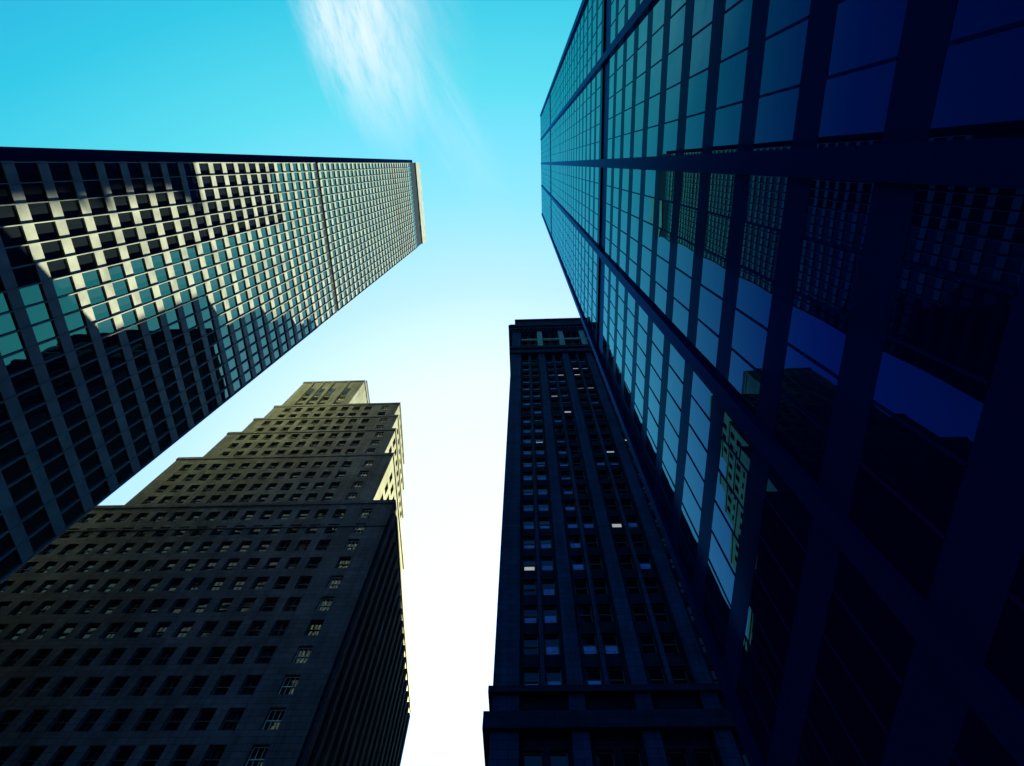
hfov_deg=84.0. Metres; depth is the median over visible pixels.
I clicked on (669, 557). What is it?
window
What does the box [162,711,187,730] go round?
window
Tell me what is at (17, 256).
window
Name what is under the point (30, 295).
window
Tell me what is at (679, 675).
window
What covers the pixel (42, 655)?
window
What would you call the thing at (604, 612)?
window
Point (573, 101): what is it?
window
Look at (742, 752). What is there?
window
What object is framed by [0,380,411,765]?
stepped masonry tower
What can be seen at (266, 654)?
window
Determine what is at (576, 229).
window
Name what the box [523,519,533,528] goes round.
window
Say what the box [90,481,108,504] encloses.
window
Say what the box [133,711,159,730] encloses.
window
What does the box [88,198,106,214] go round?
window
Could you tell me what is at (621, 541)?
window
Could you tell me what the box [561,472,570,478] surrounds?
window
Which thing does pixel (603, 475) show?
window
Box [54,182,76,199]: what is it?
window
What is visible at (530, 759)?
window
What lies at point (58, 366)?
window
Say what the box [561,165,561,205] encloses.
window
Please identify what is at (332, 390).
tall window
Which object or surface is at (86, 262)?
window
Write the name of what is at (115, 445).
window
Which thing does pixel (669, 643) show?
window
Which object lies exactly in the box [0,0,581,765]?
sky
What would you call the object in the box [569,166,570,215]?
window
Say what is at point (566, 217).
window
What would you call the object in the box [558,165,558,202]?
window
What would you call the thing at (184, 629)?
window
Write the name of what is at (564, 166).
window
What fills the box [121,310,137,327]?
window
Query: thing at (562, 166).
window
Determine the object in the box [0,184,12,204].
window
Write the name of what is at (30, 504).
window
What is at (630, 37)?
window
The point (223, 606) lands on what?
window
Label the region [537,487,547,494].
window
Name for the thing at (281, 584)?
window
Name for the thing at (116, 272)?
window
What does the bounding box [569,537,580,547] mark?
window
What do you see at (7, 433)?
window
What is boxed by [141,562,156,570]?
window
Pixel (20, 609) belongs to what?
window
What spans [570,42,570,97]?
window
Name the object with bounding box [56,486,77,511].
window
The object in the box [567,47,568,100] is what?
window
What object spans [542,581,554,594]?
window
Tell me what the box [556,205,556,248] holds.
window
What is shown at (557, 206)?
window
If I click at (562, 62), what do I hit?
window
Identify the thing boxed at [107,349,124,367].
window
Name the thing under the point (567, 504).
window
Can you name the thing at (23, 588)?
window
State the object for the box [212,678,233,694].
window
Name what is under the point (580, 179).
window
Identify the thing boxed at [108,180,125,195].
window
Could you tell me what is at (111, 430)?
window
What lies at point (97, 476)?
window
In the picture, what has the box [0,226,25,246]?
window
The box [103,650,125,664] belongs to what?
window
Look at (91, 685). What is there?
window
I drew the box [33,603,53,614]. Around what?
window
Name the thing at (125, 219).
window
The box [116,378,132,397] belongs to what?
window
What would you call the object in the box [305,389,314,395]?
tall window
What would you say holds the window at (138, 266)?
in the steel skyscraper at (154, 305)
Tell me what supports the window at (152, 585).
in the stepped masonry tower at (232, 599)
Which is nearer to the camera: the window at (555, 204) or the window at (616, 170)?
the window at (616, 170)
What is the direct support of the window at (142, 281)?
in the steel skyscraper at (154, 305)
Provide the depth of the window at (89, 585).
65.63 m
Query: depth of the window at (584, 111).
56.14 m
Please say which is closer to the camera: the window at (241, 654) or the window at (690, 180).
the window at (690, 180)
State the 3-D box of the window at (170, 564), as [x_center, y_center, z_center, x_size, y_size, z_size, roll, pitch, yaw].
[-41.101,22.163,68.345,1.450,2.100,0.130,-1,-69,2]
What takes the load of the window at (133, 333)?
in the steel skyscraper at (154, 305)
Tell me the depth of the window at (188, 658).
55.58 m
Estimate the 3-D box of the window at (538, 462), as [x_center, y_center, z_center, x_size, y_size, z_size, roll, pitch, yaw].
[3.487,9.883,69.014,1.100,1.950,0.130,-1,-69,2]
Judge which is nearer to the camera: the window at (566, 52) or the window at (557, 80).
the window at (566, 52)
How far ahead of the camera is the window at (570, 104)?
72.52 m
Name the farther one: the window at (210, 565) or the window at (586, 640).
the window at (210, 565)
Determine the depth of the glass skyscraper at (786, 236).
12.10 m
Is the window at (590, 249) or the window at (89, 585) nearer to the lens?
the window at (590, 249)
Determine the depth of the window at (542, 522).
57.83 m
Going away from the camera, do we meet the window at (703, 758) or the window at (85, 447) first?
the window at (703, 758)
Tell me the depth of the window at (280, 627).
58.49 m
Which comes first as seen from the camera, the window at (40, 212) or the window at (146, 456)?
the window at (40, 212)
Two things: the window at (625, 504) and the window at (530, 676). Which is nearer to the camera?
the window at (530, 676)
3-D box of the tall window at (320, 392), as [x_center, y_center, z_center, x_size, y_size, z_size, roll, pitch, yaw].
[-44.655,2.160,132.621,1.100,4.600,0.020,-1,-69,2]
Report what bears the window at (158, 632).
in the stepped masonry tower at (232, 599)
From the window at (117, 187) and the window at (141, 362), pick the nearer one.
the window at (117, 187)
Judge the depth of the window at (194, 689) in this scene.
52.30 m
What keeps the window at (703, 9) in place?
in the glass skyscraper at (786, 236)
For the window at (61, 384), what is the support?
in the steel skyscraper at (154, 305)
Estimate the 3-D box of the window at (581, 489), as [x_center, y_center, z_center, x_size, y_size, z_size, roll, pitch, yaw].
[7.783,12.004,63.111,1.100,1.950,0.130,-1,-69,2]
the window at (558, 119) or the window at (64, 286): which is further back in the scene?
the window at (558, 119)
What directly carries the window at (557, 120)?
in the glass skyscraper at (786, 236)
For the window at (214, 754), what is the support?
in the stepped masonry tower at (232, 599)
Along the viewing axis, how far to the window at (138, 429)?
55.20 m
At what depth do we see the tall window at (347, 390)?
132.48 m
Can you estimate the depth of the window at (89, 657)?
55.77 m
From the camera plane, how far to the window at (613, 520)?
57.62 m
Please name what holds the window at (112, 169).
in the steel skyscraper at (154, 305)
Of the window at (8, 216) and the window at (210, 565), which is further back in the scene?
the window at (210, 565)
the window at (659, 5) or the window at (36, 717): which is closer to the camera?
the window at (659, 5)
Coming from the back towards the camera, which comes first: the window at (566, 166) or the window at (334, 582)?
the window at (566, 166)
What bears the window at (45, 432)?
in the steel skyscraper at (154, 305)
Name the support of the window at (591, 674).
in the skyscraper at (601, 657)
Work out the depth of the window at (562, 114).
86.65 m
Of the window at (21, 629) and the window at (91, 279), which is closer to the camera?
the window at (91, 279)
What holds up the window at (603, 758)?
in the skyscraper at (601, 657)
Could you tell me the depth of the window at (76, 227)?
48.31 m
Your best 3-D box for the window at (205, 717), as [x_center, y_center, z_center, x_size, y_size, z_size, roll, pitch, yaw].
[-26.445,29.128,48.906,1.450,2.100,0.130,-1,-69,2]
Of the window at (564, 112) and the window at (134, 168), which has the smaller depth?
the window at (134, 168)
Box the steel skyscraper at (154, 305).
[0,146,425,583]
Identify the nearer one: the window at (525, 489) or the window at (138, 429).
the window at (138, 429)
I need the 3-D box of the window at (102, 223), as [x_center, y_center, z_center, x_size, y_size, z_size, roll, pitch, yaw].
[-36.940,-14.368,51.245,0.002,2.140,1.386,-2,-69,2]
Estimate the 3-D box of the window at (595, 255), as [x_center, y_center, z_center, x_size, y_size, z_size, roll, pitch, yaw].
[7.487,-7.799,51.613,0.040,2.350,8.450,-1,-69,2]
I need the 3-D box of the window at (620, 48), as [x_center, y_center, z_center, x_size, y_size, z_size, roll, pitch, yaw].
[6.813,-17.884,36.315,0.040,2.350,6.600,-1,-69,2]
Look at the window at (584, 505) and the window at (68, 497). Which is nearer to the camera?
the window at (68, 497)
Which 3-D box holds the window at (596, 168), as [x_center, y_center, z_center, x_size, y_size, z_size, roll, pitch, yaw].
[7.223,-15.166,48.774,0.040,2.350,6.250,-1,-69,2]
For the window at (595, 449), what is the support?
in the skyscraper at (601, 657)
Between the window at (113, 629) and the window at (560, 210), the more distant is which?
the window at (560, 210)
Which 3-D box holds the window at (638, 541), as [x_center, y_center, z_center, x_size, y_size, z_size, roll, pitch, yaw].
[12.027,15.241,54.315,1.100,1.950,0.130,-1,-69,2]
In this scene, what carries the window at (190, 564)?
in the stepped masonry tower at (232, 599)
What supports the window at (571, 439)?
in the skyscraper at (601, 657)
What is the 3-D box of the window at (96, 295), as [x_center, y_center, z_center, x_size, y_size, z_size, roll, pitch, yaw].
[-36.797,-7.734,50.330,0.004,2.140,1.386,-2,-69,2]
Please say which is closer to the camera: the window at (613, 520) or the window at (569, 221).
the window at (613, 520)
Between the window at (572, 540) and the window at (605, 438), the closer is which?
the window at (572, 540)
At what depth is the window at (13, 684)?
52.80 m
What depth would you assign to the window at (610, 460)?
69.13 m
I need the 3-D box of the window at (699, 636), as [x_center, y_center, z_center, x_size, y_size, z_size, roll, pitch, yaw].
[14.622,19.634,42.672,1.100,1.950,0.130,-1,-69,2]
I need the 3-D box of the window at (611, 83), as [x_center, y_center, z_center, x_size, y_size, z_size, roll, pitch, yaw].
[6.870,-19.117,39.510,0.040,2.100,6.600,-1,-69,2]
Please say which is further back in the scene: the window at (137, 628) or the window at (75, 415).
the window at (137, 628)
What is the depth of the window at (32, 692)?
52.68 m
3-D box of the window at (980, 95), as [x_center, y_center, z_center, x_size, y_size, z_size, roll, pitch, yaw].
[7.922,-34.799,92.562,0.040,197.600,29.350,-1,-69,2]
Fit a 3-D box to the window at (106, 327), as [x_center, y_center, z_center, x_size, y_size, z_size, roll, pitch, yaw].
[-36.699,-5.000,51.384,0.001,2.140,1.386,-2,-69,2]
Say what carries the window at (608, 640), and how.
in the skyscraper at (601, 657)
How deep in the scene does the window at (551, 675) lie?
40.55 m
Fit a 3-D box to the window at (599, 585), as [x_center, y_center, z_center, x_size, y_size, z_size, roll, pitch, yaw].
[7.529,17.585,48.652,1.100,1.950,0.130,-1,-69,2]
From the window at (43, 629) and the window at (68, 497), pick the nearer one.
the window at (68, 497)
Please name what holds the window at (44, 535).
in the steel skyscraper at (154, 305)
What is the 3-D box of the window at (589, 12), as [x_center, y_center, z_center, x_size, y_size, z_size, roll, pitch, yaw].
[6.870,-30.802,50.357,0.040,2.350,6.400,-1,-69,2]
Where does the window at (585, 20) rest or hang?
in the glass skyscraper at (786, 236)
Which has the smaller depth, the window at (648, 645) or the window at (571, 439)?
the window at (648, 645)
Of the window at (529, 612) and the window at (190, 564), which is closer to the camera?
the window at (529, 612)
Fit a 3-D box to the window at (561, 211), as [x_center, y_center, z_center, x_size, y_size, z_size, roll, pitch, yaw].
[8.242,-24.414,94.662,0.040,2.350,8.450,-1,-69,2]
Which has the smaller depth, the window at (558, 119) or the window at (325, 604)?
the window at (325, 604)
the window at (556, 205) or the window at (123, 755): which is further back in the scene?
the window at (556, 205)
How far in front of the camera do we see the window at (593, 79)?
49.50 m
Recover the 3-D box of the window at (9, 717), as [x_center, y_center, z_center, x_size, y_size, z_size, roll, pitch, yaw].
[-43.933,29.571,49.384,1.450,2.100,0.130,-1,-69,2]
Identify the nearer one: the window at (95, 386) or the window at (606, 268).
the window at (606, 268)
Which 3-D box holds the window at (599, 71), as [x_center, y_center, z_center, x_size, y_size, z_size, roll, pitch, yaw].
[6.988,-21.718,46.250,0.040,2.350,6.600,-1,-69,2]
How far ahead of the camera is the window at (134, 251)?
55.43 m
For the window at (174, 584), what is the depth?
65.29 m
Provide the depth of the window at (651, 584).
48.69 m
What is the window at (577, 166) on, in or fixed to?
in the glass skyscraper at (786, 236)
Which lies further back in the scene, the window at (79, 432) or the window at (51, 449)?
the window at (79, 432)
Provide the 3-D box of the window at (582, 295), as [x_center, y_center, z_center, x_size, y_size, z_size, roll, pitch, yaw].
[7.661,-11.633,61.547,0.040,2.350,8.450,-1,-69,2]
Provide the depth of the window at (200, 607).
61.98 m
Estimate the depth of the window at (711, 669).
40.12 m
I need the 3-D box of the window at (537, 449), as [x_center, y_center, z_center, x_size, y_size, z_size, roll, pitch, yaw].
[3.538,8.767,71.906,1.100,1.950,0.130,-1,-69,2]
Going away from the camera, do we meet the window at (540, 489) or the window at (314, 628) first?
the window at (314, 628)
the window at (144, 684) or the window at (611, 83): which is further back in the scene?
the window at (144, 684)
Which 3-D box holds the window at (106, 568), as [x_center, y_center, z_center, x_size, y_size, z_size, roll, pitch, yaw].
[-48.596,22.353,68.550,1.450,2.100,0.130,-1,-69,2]
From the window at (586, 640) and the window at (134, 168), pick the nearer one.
the window at (586, 640)
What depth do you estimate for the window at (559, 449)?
72.18 m
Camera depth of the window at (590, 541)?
54.58 m
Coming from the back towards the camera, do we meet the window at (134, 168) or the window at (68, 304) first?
the window at (134, 168)
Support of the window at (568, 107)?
in the glass skyscraper at (786, 236)
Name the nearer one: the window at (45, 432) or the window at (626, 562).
the window at (45, 432)
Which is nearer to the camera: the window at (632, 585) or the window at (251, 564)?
the window at (632, 585)
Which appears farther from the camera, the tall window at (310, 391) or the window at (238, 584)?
the tall window at (310, 391)
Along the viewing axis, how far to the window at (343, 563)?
67.95 m
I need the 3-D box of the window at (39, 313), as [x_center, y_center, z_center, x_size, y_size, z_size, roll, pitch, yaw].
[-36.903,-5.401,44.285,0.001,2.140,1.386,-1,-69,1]
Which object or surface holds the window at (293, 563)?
in the stepped masonry tower at (232, 599)
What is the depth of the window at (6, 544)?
41.06 m
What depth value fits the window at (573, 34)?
66.70 m
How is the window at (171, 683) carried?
in the stepped masonry tower at (232, 599)
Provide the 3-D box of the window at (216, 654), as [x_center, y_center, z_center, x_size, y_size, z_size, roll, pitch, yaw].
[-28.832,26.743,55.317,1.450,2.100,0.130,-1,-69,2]
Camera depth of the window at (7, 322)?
41.66 m
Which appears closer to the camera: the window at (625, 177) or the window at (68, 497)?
the window at (625, 177)
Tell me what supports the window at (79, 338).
in the steel skyscraper at (154, 305)
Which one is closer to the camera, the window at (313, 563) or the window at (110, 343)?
the window at (110, 343)
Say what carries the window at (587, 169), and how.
in the glass skyscraper at (786, 236)
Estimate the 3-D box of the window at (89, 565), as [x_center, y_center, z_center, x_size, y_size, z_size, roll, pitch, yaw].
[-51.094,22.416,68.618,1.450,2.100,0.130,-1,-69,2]
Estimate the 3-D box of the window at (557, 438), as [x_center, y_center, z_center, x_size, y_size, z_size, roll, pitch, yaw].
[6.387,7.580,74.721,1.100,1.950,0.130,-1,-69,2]
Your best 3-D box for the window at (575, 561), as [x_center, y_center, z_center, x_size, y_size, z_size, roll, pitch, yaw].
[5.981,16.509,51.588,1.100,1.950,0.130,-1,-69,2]
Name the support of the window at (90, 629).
in the stepped masonry tower at (232, 599)
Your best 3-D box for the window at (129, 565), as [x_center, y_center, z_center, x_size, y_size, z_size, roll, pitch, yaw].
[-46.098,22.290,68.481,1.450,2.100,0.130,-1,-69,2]
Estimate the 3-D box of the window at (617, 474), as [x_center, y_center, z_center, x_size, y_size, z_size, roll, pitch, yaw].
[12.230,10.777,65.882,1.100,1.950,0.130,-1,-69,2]
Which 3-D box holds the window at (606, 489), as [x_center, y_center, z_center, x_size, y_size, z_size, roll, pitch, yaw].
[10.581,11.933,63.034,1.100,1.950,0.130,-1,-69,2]
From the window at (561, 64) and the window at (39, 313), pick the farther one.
the window at (561, 64)
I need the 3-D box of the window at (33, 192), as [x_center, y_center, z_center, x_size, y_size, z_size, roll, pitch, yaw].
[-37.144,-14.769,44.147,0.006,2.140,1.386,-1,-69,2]
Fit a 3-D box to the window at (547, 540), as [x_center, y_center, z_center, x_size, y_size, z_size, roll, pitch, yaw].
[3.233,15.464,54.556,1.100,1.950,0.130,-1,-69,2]
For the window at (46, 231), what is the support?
in the steel skyscraper at (154, 305)
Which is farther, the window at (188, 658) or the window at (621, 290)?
the window at (188, 658)
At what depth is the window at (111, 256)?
52.35 m
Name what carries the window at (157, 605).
in the stepped masonry tower at (232, 599)
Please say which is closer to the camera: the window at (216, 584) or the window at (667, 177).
the window at (667, 177)
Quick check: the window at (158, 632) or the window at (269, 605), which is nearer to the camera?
the window at (158, 632)
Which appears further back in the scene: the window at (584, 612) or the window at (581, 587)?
the window at (581, 587)
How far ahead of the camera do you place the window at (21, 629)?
59.30 m
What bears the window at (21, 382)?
in the steel skyscraper at (154, 305)
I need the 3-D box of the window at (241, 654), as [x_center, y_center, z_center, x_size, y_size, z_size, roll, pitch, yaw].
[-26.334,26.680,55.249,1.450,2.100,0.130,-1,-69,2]
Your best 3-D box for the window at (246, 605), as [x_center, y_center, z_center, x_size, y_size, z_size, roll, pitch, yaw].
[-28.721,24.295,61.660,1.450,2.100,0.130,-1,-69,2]
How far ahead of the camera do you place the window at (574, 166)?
68.29 m
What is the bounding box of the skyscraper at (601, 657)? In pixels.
[482,318,749,765]
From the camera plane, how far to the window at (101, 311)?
50.93 m
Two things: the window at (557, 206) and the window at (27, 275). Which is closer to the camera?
the window at (27, 275)
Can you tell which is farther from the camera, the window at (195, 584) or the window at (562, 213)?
the window at (562, 213)
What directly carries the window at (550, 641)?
in the skyscraper at (601, 657)
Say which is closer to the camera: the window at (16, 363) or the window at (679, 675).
the window at (679, 675)
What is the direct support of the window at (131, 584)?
in the stepped masonry tower at (232, 599)
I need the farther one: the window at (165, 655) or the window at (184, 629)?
the window at (184, 629)
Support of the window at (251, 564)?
in the stepped masonry tower at (232, 599)
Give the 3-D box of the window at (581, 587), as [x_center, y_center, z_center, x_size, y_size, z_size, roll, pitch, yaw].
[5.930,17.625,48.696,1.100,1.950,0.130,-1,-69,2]
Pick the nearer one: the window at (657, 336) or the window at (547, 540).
the window at (657, 336)
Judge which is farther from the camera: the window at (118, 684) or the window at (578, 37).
the window at (578, 37)
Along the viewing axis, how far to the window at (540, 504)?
60.74 m
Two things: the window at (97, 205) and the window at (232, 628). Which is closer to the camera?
the window at (97, 205)
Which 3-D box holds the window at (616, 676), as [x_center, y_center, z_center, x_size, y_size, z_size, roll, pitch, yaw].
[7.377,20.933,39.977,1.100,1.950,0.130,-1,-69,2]
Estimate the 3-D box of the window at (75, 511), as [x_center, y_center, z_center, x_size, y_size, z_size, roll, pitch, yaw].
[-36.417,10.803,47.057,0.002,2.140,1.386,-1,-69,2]
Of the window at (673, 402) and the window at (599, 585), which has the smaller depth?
the window at (673, 402)
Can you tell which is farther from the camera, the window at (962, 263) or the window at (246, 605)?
the window at (246, 605)
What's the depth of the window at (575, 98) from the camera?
66.27 m
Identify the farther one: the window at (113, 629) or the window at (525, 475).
the window at (525, 475)
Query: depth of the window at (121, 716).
49.22 m
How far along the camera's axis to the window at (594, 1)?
47.26 m
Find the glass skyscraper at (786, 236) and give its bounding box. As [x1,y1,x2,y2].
[540,0,1023,765]
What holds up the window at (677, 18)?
in the glass skyscraper at (786, 236)
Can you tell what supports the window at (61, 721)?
in the stepped masonry tower at (232, 599)
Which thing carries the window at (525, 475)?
in the skyscraper at (601, 657)
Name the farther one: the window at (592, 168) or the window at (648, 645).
the window at (592, 168)
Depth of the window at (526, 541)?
54.92 m
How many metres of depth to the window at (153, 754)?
46.06 m
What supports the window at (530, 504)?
in the skyscraper at (601, 657)
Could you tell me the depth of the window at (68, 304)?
47.38 m
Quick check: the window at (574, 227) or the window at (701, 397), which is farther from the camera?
the window at (574, 227)
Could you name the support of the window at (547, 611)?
in the skyscraper at (601, 657)
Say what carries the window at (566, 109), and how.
in the glass skyscraper at (786, 236)
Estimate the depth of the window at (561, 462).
69.29 m
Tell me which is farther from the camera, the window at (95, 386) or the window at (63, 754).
the window at (95, 386)
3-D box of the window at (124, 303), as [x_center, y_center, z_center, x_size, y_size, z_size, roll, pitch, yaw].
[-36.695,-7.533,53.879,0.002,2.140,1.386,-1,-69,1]
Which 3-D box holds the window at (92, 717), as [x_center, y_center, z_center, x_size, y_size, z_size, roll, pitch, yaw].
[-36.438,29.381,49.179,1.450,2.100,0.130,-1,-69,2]
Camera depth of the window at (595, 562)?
51.73 m
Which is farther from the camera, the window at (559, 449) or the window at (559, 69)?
the window at (559, 69)
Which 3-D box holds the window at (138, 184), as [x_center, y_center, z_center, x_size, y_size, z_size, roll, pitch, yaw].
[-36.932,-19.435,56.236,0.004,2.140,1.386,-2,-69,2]
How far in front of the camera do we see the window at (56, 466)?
45.55 m
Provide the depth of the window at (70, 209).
47.75 m
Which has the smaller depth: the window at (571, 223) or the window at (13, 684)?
the window at (13, 684)
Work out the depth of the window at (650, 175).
28.83 m
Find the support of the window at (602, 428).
in the skyscraper at (601, 657)
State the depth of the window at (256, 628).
58.58 m
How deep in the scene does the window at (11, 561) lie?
41.27 m
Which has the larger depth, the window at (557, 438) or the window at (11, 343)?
the window at (557, 438)
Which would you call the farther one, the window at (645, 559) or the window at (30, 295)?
the window at (645, 559)
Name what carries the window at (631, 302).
in the glass skyscraper at (786, 236)
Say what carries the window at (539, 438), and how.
in the skyscraper at (601, 657)
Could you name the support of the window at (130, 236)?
in the steel skyscraper at (154, 305)
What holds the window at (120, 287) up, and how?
in the steel skyscraper at (154, 305)
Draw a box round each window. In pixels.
[0,163,416,534]
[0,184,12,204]
[0,205,19,226]
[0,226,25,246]
[0,313,17,335]
[0,332,24,356]
[0,398,397,653]
[0,422,15,445]
[0,440,22,467]
[0,533,13,556]
[0,550,20,579]
[0,583,12,592]
[0,603,9,611]
[0,680,22,696]
[0,712,19,731]
[0,749,15,765]
[1,458,28,485]
[1,651,26,666]
[3,351,30,375]
[5,246,32,267]
[6,626,28,638]
[8,475,35,502]
[10,369,37,393]
[10,603,31,614]
[12,265,38,286]
[14,163,40,181]
[14,582,34,592]
[15,492,41,519]
[17,387,43,411]
[18,712,47,731]
[18,749,44,765]
[19,284,44,305]
[21,183,46,202]
[22,508,47,535]
[23,680,48,696]
[24,404,49,429]
[26,303,50,324]
[27,651,50,665]
[28,202,52,222]
[29,524,53,552]
[30,626,51,638]
[31,421,55,446]
[32,321,56,342]
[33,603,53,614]
[34,222,58,241]
[35,582,54,592]
[37,438,61,463]
[39,338,62,360]
[40,240,63,260]
[43,454,66,479]
[45,356,68,378]
[46,259,69,278]
[47,712,74,731]
[48,163,70,180]
[48,748,75,765]
[49,679,75,696]
[50,471,72,495]
[51,373,73,395]
[52,651,75,665]
[53,276,74,296]
[53,625,75,638]
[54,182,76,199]
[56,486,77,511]
[56,602,76,613]
[57,389,78,411]
[57,582,75,591]
[58,294,80,314]
[60,200,81,218]
[61,501,82,526]
[63,406,84,428]
[64,311,85,331]
[65,218,86,236]
[69,421,89,444]
[70,328,90,348]
[71,236,91,253]
[74,437,94,459]
[75,344,95,364]
[76,253,96,271]
[76,711,103,730]
[77,651,99,665]
[77,679,101,695]
[78,163,97,179]
[78,602,98,613]
[78,625,99,637]
[79,563,95,571]
[79,581,97,591]
[79,748,104,765]
[80,452,99,474]
[81,360,100,380]
[82,270,101,288]
[83,181,102,197]
[85,467,104,489]
[86,376,105,396]
[87,286,106,305]
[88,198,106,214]
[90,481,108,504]
[91,391,109,412]
[92,302,110,321]
[93,215,111,231]
[96,406,114,427]
[97,318,115,337]
[98,231,115,248]
[99,562,116,571]
[100,581,118,591]
[100,602,120,613]
[101,421,118,441]
[101,625,122,637]
[102,334,119,352]
[103,248,120,264]
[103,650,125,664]
[103,679,127,695]
[104,163,121,178]
[104,711,131,730]
[106,436,123,456]
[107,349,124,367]
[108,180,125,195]
[108,264,124,280]
[109,748,134,765]
[110,449,127,470]
[111,364,128,383]
[112,279,128,296]
[113,196,129,211]
[115,463,131,484]
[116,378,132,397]
[117,295,133,312]
[118,212,133,228]
[119,562,136,571]
[120,393,136,412]
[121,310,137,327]
[122,228,137,243]
[122,581,139,590]
[124,601,143,612]
[125,407,140,426]
[125,624,146,637]
[126,243,141,259]
[126,325,141,342]
[127,163,142,177]
[128,650,149,664]
[129,421,144,439]
[130,258,145,274]
[130,339,145,356]
[130,679,153,695]
[131,179,146,193]
[133,434,148,453]
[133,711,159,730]
[134,353,148,371]
[135,273,149,289]
[138,447,152,466]
[140,748,164,765]
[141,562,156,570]
[143,580,161,590]
[146,601,165,612]
[150,624,169,636]
[153,650,174,664]
[157,678,180,695]
[161,561,177,570]
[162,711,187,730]
[165,580,182,590]
[169,601,187,612]
[170,748,194,765]
[174,624,193,636]
[178,649,200,664]
[181,561,197,570]
[185,678,207,694]
[187,580,203,589]
[191,710,215,729]
[192,600,210,611]
[197,623,217,636]
[201,747,225,765]
[202,561,217,569]
[204,649,224,663]
[208,579,225,589]
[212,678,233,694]
[215,600,232,611]
[220,710,244,729]
[221,623,240,636]
[223,560,238,569]
[230,579,246,589]
[230,649,249,663]
[237,600,254,611]
[239,677,260,694]
[243,560,258,569]
[245,747,268,765]
[246,623,264,635]
[252,579,267,588]
[255,648,275,663]
[261,599,277,610]
[262,710,284,729]
[265,560,279,568]
[270,622,288,635]
[274,578,289,588]
[279,677,299,693]
[284,599,300,610]
[285,559,300,568]
[293,648,311,662]
[295,578,311,588]
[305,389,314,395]
[306,559,320,568]
[306,622,322,634]
[315,389,324,395]
[317,599,332,610]
[326,388,335,395]
[327,578,341,587]
[336,558,350,567]
[342,388,350,394]
[523,335,618,431]
[523,449,531,453]
[523,460,531,466]
[523,473,532,479]
[523,487,532,494]
[523,502,533,510]
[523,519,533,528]
[523,538,534,548]
[523,558,535,570]
[523,581,535,594]
[524,607,536,622]
[524,636,537,654]
[524,670,538,684]
[524,753,541,765]
[535,437,543,442]
[536,448,543,451]
[536,460,544,465]
[537,473,545,479]
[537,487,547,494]
[538,502,548,510]
[539,519,549,528]
[540,537,551,547]
[541,0,1023,765]
[541,558,552,569]
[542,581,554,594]
[543,607,557,622]
[544,636,559,653]
[546,669,561,684]
[550,753,568,765]
[555,204,555,246]
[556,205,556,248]
[556,437,564,441]
[557,80,557,115]
[557,120,557,161]
[557,206,557,251]
[558,72,558,113]
[558,119,558,160]
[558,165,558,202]
[558,448,566,453]
[559,69,559,112]
[559,460,568,465]
[560,210,560,258]
[561,64,561,109]
[561,115,561,160]
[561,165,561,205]
[561,211,561,261]
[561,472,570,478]
[562,62,562,108]
[562,114,562,160]
[562,166,562,206]
[562,213,562,249]
[563,486,572,493]
[564,57,564,105]
[564,112,564,160]
[564,166,564,209]
[564,215,564,268]
[564,502,575,509]
[565,217,566,273]
[566,52,566,102]
[566,109,566,160]
[566,166,566,211]
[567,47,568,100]
[567,107,568,160]
[567,166,568,213]
[567,219,568,276]
[567,518,577,527]
[568,437,576,441]
[569,104,570,160]
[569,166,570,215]
[569,221,570,280]
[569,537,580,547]
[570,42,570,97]
[570,448,579,452]
[571,166,572,217]
[571,223,572,288]
[571,558,584,569]
[572,34,573,94]
[572,101,573,160]
[572,459,581,465]
[573,227,574,293]
[574,27,576,92]
[574,98,575,160]
[574,166,575,219]
[574,472,584,478]
[574,580,588,593]
[576,166,578,223]
[576,229,577,298]
[577,19,579,88]
[577,95,578,159]
[577,486,587,493]
[578,233,580,305]
[578,606,592,621]
[579,166,581,226]
[579,501,590,509]
[580,12,582,84]
[580,91,581,159]
[581,237,583,313]
[581,636,597,653]
[582,167,584,229]
[582,518,593,527]
[583,86,585,159]
[584,2,586,78]
[585,242,587,323]
[585,537,597,546]
[585,669,601,683]
[586,167,588,234]
[587,81,589,159]
[588,0,591,73]
[588,245,591,333]
[589,557,602,568]
[590,167,593,238]
[590,436,598,440]
[591,75,594,159]
[592,0,595,67]
[592,251,596,343]
[592,447,601,452]
[593,580,607,593]
[594,167,598,243]
[595,68,600,158]
[595,459,604,463]
[596,752,614,765]
[597,0,601,61]
[597,606,612,621]
[599,426,607,430]
[599,472,608,478]
[602,265,608,370]
[602,436,610,440]
[602,486,612,492]
[602,635,618,653]
[605,168,610,256]
[605,447,614,451]
[606,501,617,508]
[608,51,614,158]
[608,272,615,385]
[608,669,625,683]
[609,459,618,464]
[610,518,622,526]
[611,168,618,264]
[612,471,622,477]
[614,40,623,157]
[614,536,627,546]
[615,282,624,405]
[616,485,627,492]
[619,169,628,274]
[620,557,633,568]
[621,501,632,508]
[622,752,641,765]
[623,26,634,157]
[623,292,634,427]
[625,580,640,593]
[626,517,638,526]
[629,169,640,286]
[631,536,644,546]
[632,606,648,620]
[633,11,647,156]
[633,306,647,455]
[637,556,651,567]
[639,635,656,652]
[640,170,655,300]
[644,579,659,592]
[645,323,663,489]
[646,0,664,156]
[647,668,665,683]
[651,605,668,620]
[654,171,674,317]
[659,343,684,532]
[660,635,678,652]
[663,0,685,155]
[668,556,674,567]
[668,752,688,765]
[670,668,688,682]
[672,172,699,340]
[677,579,683,592]
[678,371,712,586]
[684,0,713,154]
[686,605,694,620]
[694,751,715,765]
[695,173,734,371]
[697,634,706,651]
[702,410,751,661]
[710,668,717,682]
[712,0,752,152]
[727,175,787,416]
[736,464,812,765]
[741,751,749,765]
[774,179,873,484]
[796,550,915,765]
[848,184,1023,601]
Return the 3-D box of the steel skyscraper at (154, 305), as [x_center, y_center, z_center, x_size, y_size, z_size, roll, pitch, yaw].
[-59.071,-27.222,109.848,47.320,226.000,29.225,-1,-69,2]

